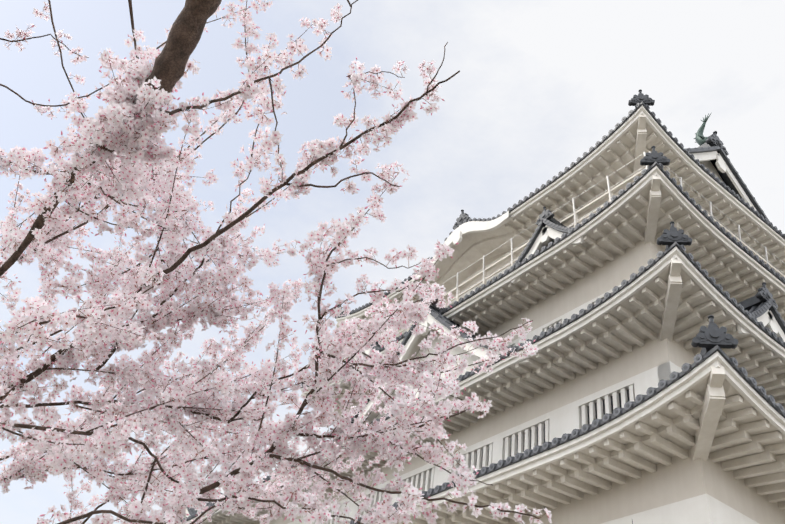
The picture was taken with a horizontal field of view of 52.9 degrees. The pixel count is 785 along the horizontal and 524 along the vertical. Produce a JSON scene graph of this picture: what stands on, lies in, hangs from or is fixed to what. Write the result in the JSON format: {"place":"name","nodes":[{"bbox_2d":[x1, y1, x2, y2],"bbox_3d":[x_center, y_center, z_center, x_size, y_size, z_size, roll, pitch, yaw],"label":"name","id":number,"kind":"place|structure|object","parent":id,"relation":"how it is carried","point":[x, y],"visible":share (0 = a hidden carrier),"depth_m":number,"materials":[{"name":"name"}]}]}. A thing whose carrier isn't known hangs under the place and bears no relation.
{"place":"outdoors","nodes":[
{"label":"outdoors","id":0,"kind":"place"},
{"bbox_2d":[0,0,551,523],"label":"cherry blossoms","id":1,"kind":"object","parent":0,"point":[92,334],"depth_m":3.93,"materials":[{"name":"pink plant"}]},
{"bbox_2d":[0,1,545,523],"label":"flower centers","id":2,"kind":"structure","parent":1,"relation":"attached to","point":[226,319],"depth_m":3.96,"materials":[{"name":"pink plant"}]},
{"bbox_2d":[0,0,784,523],"label":"sky","id":3,"kind":"structure","parent":0,"point":[538,83],"materials":[{"name":"white"}]},
{"bbox_2d":[252,167,784,523],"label":"castle walls","id":4,"kind":"structure","parent":0,"point":[679,479],"depth_m":23.15,"materials":[{"name":"white paint"}]},
{"bbox_2d":[169,105,784,523],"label":"white castle trim","id":5,"kind":"structure","parent":4,"relation":"attached to","point":[569,417],"depth_m":24.24,"materials":[{"name":"white paint"}]},
{"bbox_2d":[179,115,784,523],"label":"roof eaves","id":6,"kind":"object","parent":4,"relation":"attached to","point":[715,415],"visible":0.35,"depth_m":23.27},
{"bbox_2d":[172,89,784,523],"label":"roof tiles","id":7,"kind":"object","parent":6,"relation":"on","point":[710,339],"visible":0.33,"depth_m":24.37,"materials":[{"name":"grey tile"}]},
{"bbox_2d":[694,113,710,145],"bbox_3d":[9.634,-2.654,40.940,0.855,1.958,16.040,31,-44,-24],"label":"roof ornament","id":8,"kind":"object","parent":7,"relation":"on","point":[700,138],"visible":0.33,"depth_m":36.03,"materials":[{"name":"green metal"}]},
{"bbox_2d":[415,326,632,523],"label":"castle interior","id":9,"kind":"object","parent":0,"point":[628,397],"depth_m":22.95,"materials":[{"name":"grey"}]},
{"bbox_2d":[380,151,784,338],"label":"castle rails","id":10,"kind":"object","parent":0,"point":[681,180],"visible":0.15,"depth_m":28.15,"materials":[{"name":"white wood"}]}
]}

